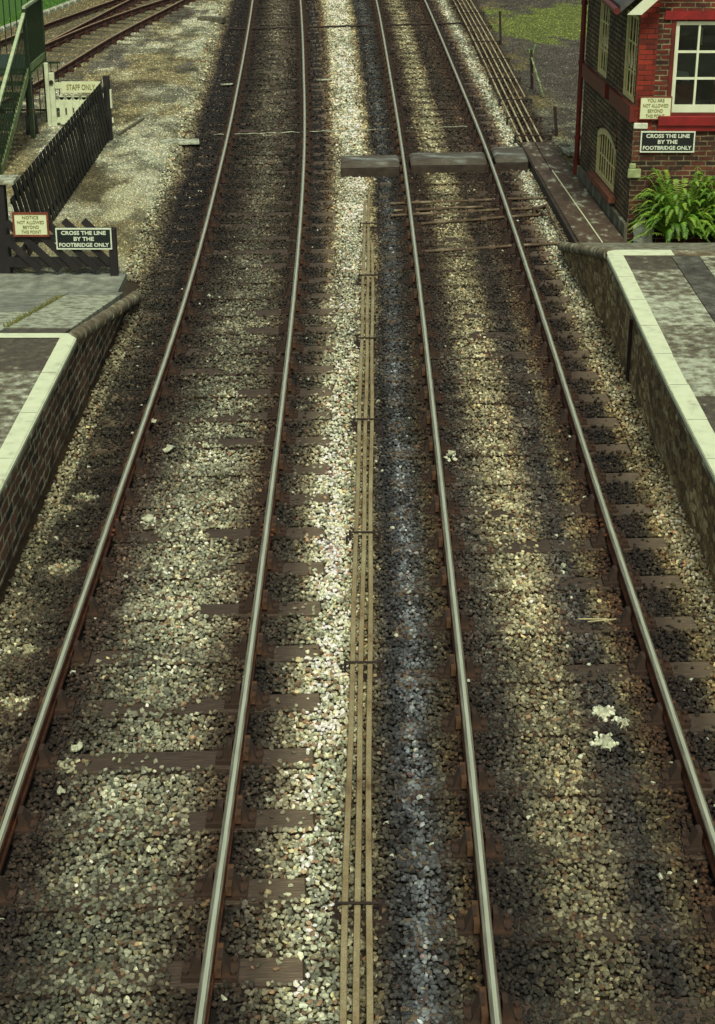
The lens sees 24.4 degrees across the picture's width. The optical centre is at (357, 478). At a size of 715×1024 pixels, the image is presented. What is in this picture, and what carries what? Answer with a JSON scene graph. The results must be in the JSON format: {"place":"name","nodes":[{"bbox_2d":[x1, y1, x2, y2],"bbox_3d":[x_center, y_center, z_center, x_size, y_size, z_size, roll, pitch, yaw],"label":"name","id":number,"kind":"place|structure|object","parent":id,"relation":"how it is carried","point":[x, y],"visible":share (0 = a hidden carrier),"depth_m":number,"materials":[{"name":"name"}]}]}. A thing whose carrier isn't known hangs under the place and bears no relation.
{"place":"outdoors","nodes":[
{"label":"outdoors","id":0,"kind":"place"},
{"bbox_2d":[0,0,714,1023],"bbox_3d":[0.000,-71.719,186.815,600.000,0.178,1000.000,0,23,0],"label":"ground","id":1,"kind":"structure","parent":0,"point":[12,8],"depth_m":15.77,"materials":[{"name":"grey gravel"}]},
{"bbox_2d":[1,24,10,30],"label":"kerb stone","id":2,"kind":"object","parent":1,"relation":"on","point":[7,26],"visible":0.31,"depth_m":46.70,"materials":[{"name":"grey stone"}]},
{"bbox_2d":[0,175,18,273],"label":"fence post","id":3,"kind":"object","parent":1,"relation":"on","point":[5,249],"visible":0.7,"depth_m":23.41,"materials":[{"name":"black wood"}]},
{"bbox_2d":[6,21,18,27],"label":"kerb stone","id":4,"kind":"object","parent":1,"relation":"on","point":[13,24],"visible":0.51,"depth_m":47.20,"materials":[{"name":"grey stone"}]},
{"bbox_2d":[0,0,47,174],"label":"iron staircase","id":5,"kind":"structure","parent":1,"relation":"on","point":[29,59],"depth_m":31.80,"materials":[{"name":"metal"}]},
{"bbox_2d":[0,61,59,114],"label":"iron railing","id":6,"kind":"object","parent":1,"relation":"on","point":[50,63],"visible":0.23,"depth_m":34.74,"materials":[{"name":"green paint"}]},
{"bbox_2d":[23,70,38,134],"bbox_3d":[-6.480,-7.417,32.798,0.260,1.330,0.260,0,23,0],"label":"post","id":7,"kind":"object","parent":1,"relation":"on","point":[27,122],"visible":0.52,"depth_m":32.83,"materials":[{"name":"green paint"}]},
{"bbox_2d":[46,8,54,13],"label":"kerb stone","id":8,"kind":"object","parent":1,"relation":"on","point":[50,10],"visible":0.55,"depth_m":50.10,"materials":[{"name":"grey stone"}]},
{"bbox_2d":[51,5,61,10],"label":"kerb stone","id":9,"kind":"object","parent":1,"relation":"on","point":[57,7],"visible":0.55,"depth_m":50.67,"materials":[{"name":"grey stone"}]},
{"bbox_2d":[10,75,112,256],"bbox_3d":[-4.885,-5.304,27.910,0.230,1.380,9.660,0,23,0],"label":"slatted fence","id":10,"kind":"object","parent":1,"relation":"on","point":[98,106],"visible":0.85,"depth_m":27.72,"materials":[{"name":"black wood"}]},
{"bbox_2d":[4,218,118,275],"bbox_3d":[-4.183,-3.248,23.432,1.565,0.915,0.100,0,23,0],"label":"slatted fence","id":11,"kind":"object","parent":1,"relation":"on","point":[57,264],"visible":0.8,"depth_m":23.44,"materials":[{"name":"black wood"}]},
{"bbox_2d":[12,212,49,236],"bbox_3d":[-4.580,-3.566,23.228,0.504,0.344,0.028,0,23,0],"label":"notice board","id":12,"kind":"object","parent":11,"relation":"attached to","point":[30,224],"visible":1,"depth_m":23.22,"materials":[{"name":"beige paint"}]},
{"bbox_2d":[55,228,111,249],"bbox_3d":[-3.850,-3.379,23.312,0.784,0.304,0.028,0,23,0],"label":"warning sign","id":13,"kind":"object","parent":11,"relation":"attached to","point":[83,238],"visible":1,"depth_m":23.30,"materials":[{"name":"black metal"}]},
{"bbox_2d":[59,3,67,8],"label":"kerb stone","id":14,"kind":"object","parent":1,"relation":"on","point":[64,5],"visible":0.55,"depth_m":51.22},
{"bbox_2d":[64,0,74,5],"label":"kerb stone","id":15,"kind":"object","parent":1,"relation":"on","point":[70,2],"visible":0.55,"depth_m":51.81,"materials":[{"name":"grey stone"}]},
{"bbox_2d":[0,273,141,588],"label":"station platform","id":16,"kind":"structure","parent":1,"relation":"on","point":[52,354],"depth_m":17.68,"materials":[{"name":"stone"}]},
{"bbox_2d":[3,294,62,326],"bbox_3d":[-3.962,-2.095,20.369,0.130,0.732,3.483,0,23,0],"label":"weed tuft","id":17,"kind":"object","parent":16,"relation":"on","point":[20,318],"visible":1,"depth_m":20.09,"materials":[{"name":"green plant"}]},
{"bbox_2d":[44,63,113,125],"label":"white picket gate","id":18,"kind":"structure","parent":1,"relation":"on","point":[61,103],"depth_m":33.61,"materials":[{"name":"paint"}]},
{"bbox_2d":[0,0,179,51],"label":"siding track","id":19,"kind":"structure","parent":1,"relation":"on","point":[75,34],"depth_m":47.69,"materials":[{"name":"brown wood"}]},
{"bbox_2d":[0,0,208,121],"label":"siding track","id":20,"kind":"structure","parent":1,"relation":"on","point":[68,66],"depth_m":45.47,"materials":[{"name":"brown wood"}]},
{"bbox_2d":[116,118,143,135],"bbox_3d":[-4.600,-7.140,33.620,0.060,0.060,1.726,4,23,9],"label":"pole piece","id":21,"kind":"object","parent":1,"relation":"on","point":[130,126],"visible":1,"depth_m":33.52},
{"bbox_2d":[0,0,336,1023],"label":"railway track","id":22,"kind":"structure","parent":1,"relation":"on","point":[210,970],"depth_m":14.33,"materials":[{"name":"wood"}]},
{"bbox_2d":[71,741,82,751],"bbox_3d":[-2.076,1.978,12.242,0.084,0.039,0.095,15,27,32],"label":"paper scrap","id":23,"kind":"object","parent":22,"relation":"on","point":[77,747],"visible":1,"depth_m":12.22,"materials":[{"name":"white paper"}]},
{"bbox_2d":[228,22,462,29],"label":"ground cable","id":24,"kind":"object","parent":22,"relation":"on","point":[259,28],"visible":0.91,"depth_m":48.01,"materials":[{"name":"metal"}]},
{"bbox_2d":[160,138,199,144],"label":"concrete slab","id":25,"kind":"structure","parent":1,"relation":"on","point":[183,141],"depth_m":32.30,"materials":[{"name":"grey concrete"}]},
{"bbox_2d":[197,16,225,22],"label":"old sleeper piece","id":26,"kind":"object","parent":1,"relation":"on","point":[219,19],"visible":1,"depth_m":48.44,"materials":[{"name":"grey wood"}]},
{"bbox_2d":[0,0,714,1023],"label":"ballast","id":27,"kind":"structure","parent":1,"relation":"on","point":[338,64],"depth_m":14.60,"materials":[{"name":"gravel"}]},
{"bbox_2d":[57,785,65,794],"bbox_3d":[-2.088,2.203,11.711,0.088,0.039,0.060,12,26,27],"label":"paper scrap","id":28,"kind":"object","parent":27,"relation":"on","point":[60,789],"visible":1,"depth_m":11.70,"materials":[{"name":"white paper"}]},
{"bbox_2d":[141,514,153,521],"bbox_3d":[-2.022,0.373,16.045,0.140,0.040,0.124,-18,29,-37],"label":"paper scrap","id":29,"kind":"object","parent":27,"relation":"on","point":[148,517],"visible":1,"depth_m":16.01,"materials":[{"name":"white paper"}]},
{"bbox_2d":[162,444,174,452],"bbox_3d":[-2.018,-0.326,17.703,0.103,0.042,0.168,8,24,18],"label":"paper scrap","id":30,"kind":"object","parent":27,"relation":"on","point":[168,448],"visible":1,"depth_m":17.67,"materials":[{"name":"white paper"}]},
{"bbox_2d":[214,126,466,134],"bbox_3d":[-0.302,-7.116,33.847,5.277,0.037,0.079,-4,23,-9],"label":"ground cable","id":31,"kind":"object","parent":27,"relation":"on","point":[321,131],"visible":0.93,"depth_m":33.77,"materials":[{"name":"grey metal"}]},
{"bbox_2d":[386,256,395,259],"bbox_3d":[0.500,-3.296,24.877,0.150,0.100,0.070,0,23,0],"label":"iron pad","id":32,"kind":"object","parent":27,"relation":"on","point":[391,257],"visible":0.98,"depth_m":24.84,"materials":[{"name":"grey metal"}]},
{"bbox_2d":[561,146,580,155],"bbox_3d":[4.210,-6.215,31.406,0.589,0.080,0.500,-4,23,-9],"label":"broken slab","id":33,"kind":"object","parent":27,"relation":"on","point":[566,151],"depth_m":31.34,"materials":[{"name":"grey concrete"}]},
{"bbox_2d":[578,618,615,621],"bbox_3d":[2.040,1.199,14.064,0.322,0.023,0.072,0,23,0],"label":"dry stick","id":34,"kind":"object","parent":27,"relation":"on","point":[599,619],"visible":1,"depth_m":14.07,"materials":[{"name":"beige wood"}]},
{"bbox_2d":[592,705,615,718],"bbox_3d":[1.874,1.803,12.760,0.165,0.064,0.232,13,26,28],"label":"lime splash","id":35,"kind":"object","parent":27,"relation":"on","point":[602,712],"visible":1,"depth_m":12.74,"materials":[{"name":"paint"}]},
{"bbox_2d":[330,193,386,1023],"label":"point rodding","id":36,"kind":"object","parent":1,"relation":"on","point":[357,904],"visible":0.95,"depth_m":12.85,"materials":[{"name":"metal"}]},
{"bbox_2d":[341,155,399,178],"bbox_3d":[0.230,-5.721,30.401,1.073,0.330,0.965,0,23,0],"label":"cover box","id":37,"kind":"object","parent":1,"relation":"on","point":[369,166],"visible":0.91,"depth_m":30.01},
{"bbox_2d":[380,182,390,187],"bbox_3d":[0.500,-5.202,29.391,0.200,0.100,0.100,0,23,0],"label":"iron pad","id":38,"kind":"object","parent":1,"relation":"on","point":[385,183],"visible":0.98,"depth_m":29.34,"materials":[{"name":"grey metal"}]},
{"bbox_2d":[409,152,486,175],"bbox_3d":[1.665,-5.812,30.617,1.403,0.330,1.035,0,23,0],"label":"cover box","id":39,"kind":"object","parent":1,"relation":"on","point":[446,162],"visible":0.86,"depth_m":30.21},
{"bbox_2d":[499,11,501,44],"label":"wire stake","id":40,"kind":"object","parent":1,"relation":"on","point":[500,33],"visible":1,"depth_m":44.28,"materials":[{"name":"metal"}]},
{"bbox_2d":[453,0,552,142],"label":"point rodding","id":41,"kind":"object","parent":1,"relation":"on","point":[507,99],"visible":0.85,"depth_m":39.10,"materials":[{"name":"metal"}]},
{"bbox_2d":[491,147,527,173],"bbox_3d":[2.830,-5.949,30.941,0.613,0.330,1.238,0,23,0],"label":"cover box","id":42,"kind":"object","parent":1,"relation":"on","point":[509,158],"visible":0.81,"depth_m":30.45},
{"bbox_2d":[528,45,544,97],"bbox_3d":[4.107,-9.194,37.395,0.211,1.032,1.266,-5,23,-11],"label":"wire stake","id":43,"kind":"object","parent":1,"relation":"on","point":[531,54],"visible":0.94,"depth_m":37.77,"materials":[{"name":"wood"}]},
{"bbox_2d":[490,16,573,158],"bbox_3d":[3.936,-9.764,39.297,0.088,0.215,20.001,0,23,0],"label":"signal wire","id":44,"kind":"object","parent":43,"relation":"attached to","point":[539,88],"visible":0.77,"depth_m":35.99,"materials":[{"name":"grey metal"}]},
{"bbox_2d":[360,0,714,1023],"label":"railway track","id":45,"kind":"structure","parent":1,"relation":"on","point":[482,920],"depth_m":14.81,"materials":[{"name":"wood"}]},
{"bbox_2d":[393,205,482,211],"bbox_3d":[1.350,-4.503,27.624,1.530,0.090,0.090,-4,23,-10],"label":"cross rod","id":46,"kind":"object","parent":45,"relation":"attached to","point":[438,208],"visible":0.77,"depth_m":27.62,"materials":[{"name":"metal"}]},
{"bbox_2d":[390,196,546,204],"bbox_3d":[1.925,-4.727,28.154,2.787,0.090,0.093,-4,23,-9],"label":"cross rod","id":47,"kind":"object","parent":45,"relation":"attached to","point":[473,200],"visible":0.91,"depth_m":28.11,"materials":[{"name":"brown metal"}]},
{"bbox_2d":[391,206,548,216],"bbox_3d":[1.875,-4.429,27.449,2.713,0.090,0.092,-5,23,-11],"label":"cross rod","id":48,"kind":"object","parent":45,"relation":"attached to","point":[459,212],"visible":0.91,"depth_m":27.40,"materials":[{"name":"brown metal"}]},
{"bbox_2d":[418,213,548,224],"bbox_3d":[2.050,-4.231,26.979,2.309,0.090,0.100,-7,24,-16],"label":"cross rod","id":49,"kind":"object","parent":45,"relation":"attached to","point":[480,219],"visible":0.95,"depth_m":26.94,"materials":[{"name":"brown metal"}]},
{"bbox_2d":[422,241,563,252],"bbox_3d":[2.050,-3.540,25.344,2.365,0.090,0.093,-5,23,-12],"label":"cross rod","id":50,"kind":"object","parent":45,"relation":"attached to","point":[491,247],"visible":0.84,"depth_m":25.30,"materials":[{"name":"metal"}]},
{"bbox_2d":[532,204,565,241],"bbox_3d":[3.048,-4.083,26.586,0.275,0.120,2.366,-1,23,-1],"label":"rod crank","id":51,"kind":"object","parent":45,"relation":"attached to","point":[535,209],"visible":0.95,"depth_m":27.18,"materials":[{"name":"metal"}]},
{"bbox_2d":[591,732,614,749],"bbox_3d":[1.841,1.958,12.392,0.190,0.061,0.238,0,23,0],"label":"lime splash","id":52,"kind":"object","parent":45,"relation":"on","point":[605,740],"visible":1,"depth_m":12.35,"materials":[{"name":"paint"}]},
{"bbox_2d":[616,717,629,730],"bbox_3d":[2.029,1.867,12.602,0.131,0.060,0.171,0,23,0],"label":"lime splash","id":53,"kind":"object","parent":45,"relation":"on","point":[623,721],"visible":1,"depth_m":12.60,"materials":[{"name":"paint"}]},
{"bbox_2d":[553,106,557,135],"bbox_3d":[3.950,-7.119,33.032,0.120,0.606,0.060,0,23,0],"label":"wire stake","id":54,"kind":"object","parent":1,"relation":"on","point":[555,120],"visible":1,"depth_m":33.00,"materials":[{"name":"metal"}]},
{"bbox_2d":[519,142,625,242],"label":"boarded walkway","id":55,"kind":"structure","parent":1,"relation":"on","point":[580,216],"depth_m":27.76,"materials":[{"name":"brown wood"}]},
{"bbox_2d":[557,241,714,581],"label":"station platform","id":56,"kind":"structure","parent":1,"relation":"on","point":[653,304],"depth_m":18.38,"materials":[{"name":"stone"}]},
{"bbox_2d":[626,168,714,242],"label":"fern","id":57,"kind":"object","parent":56,"relation":"on","point":[669,219],"visible":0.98,"depth_m":24.86,"materials":[{"name":"green plant"}]},
{"bbox_2d":[684,167,714,238],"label":"fern","id":58,"kind":"object","parent":56,"relation":"on","point":[710,231],"visible":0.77,"depth_m":24.84,"materials":[{"name":"green plant"}]},
{"bbox_2d":[633,217,653,242],"bbox_3d":[4.360,-3.758,25.302,0.278,0.472,0.302,-20,30,-39],"label":"whitewashed stone","id":59,"kind":"object","parent":1,"relation":"on","point":[647,238],"visible":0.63,"depth_m":25.23,"materials":[{"name":"grey stone"}]},
{"bbox_2d":[573,0,714,242],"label":"signal box","id":60,"kind":"object","parent":1,"relation":"on","point":[636,50],"visible":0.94,"depth_m":25.39,"materials":[{"name":"brick"}]},
{"bbox_2d":[597,2,609,77],"bbox_3d":[4.037,-7.227,27.014,0.036,1.260,0.800,-1,23,-3],"label":"window","id":61,"kind":"structure","parent":60,"relation":"in","point":[605,11],"depth_m":27.15,"materials":[{"name":"yellow paint"}]},
{"bbox_2d":[595,128,615,191],"bbox_3d":[4.073,-5.270,27.059,0.039,0.860,1.600,-1,23,-3],"label":"window","id":62,"kind":"structure","parent":60,"relation":"in","point":[606,152],"depth_m":27.12,"materials":[{"name":"yellow paint"}]},
{"bbox_2d":[623,10,638,102],"bbox_3d":[4.146,-6.382,25.013,0.036,1.260,0.850,-1,23,-3],"label":"window","id":63,"kind":"structure","parent":60,"relation":"in","point":[632,20],"depth_m":25.12,"materials":[{"name":"yellow paint"}]},
{"bbox_2d":[639,96,671,119],"bbox_3d":[4.452,-5.540,24.755,0.479,0.344,0.028,0,23,0],"label":"notice board","id":64,"kind":"object","parent":60,"relation":"attached to","point":[652,107],"visible":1,"depth_m":24.75,"materials":[{"name":"beige paint"}]},
{"bbox_2d":[640,131,695,152],"bbox_3d":[4.668,-5.076,24.946,0.819,0.319,0.028,0,23,0],"label":"warning sign","id":65,"kind":"object","parent":60,"relation":"attached to","point":[667,141],"visible":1,"depth_m":24.94,"materials":[{"name":"black metal"}]},
{"bbox_2d":[674,80,692,103],"bbox_3d":[4.930,-5.644,25.514,0.340,0.910,0.440,0,23,0],"label":"cupboard","id":66,"kind":"object","parent":60,"relation":"on","point":[683,90],"visible":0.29,"depth_m":25.21,"materials":[{"name":"brown wood"}]},
{"bbox_2d":[671,21,714,111],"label":"window","id":67,"kind":"structure","parent":60,"relation":"in","point":[693,107],"depth_m":24.65,"materials":[{"name":"white paint"}]},
{"bbox_2d":[691,28,714,103],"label":"lever frame","id":68,"kind":"object","parent":60,"relation":"on","point":[698,101],"visible":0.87,"depth_m":26.14,"materials":[{"name":"metal"}]},
{"bbox_2d":[676,71,689,83],"bbox_3d":[4.890,-6.121,25.258,0.315,0.168,0.467,3,23,6],"label":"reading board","id":69,"kind":"object","parent":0,"point":[682,74],"visible":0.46,"depth_m":25.24,"materials":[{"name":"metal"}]}
]}

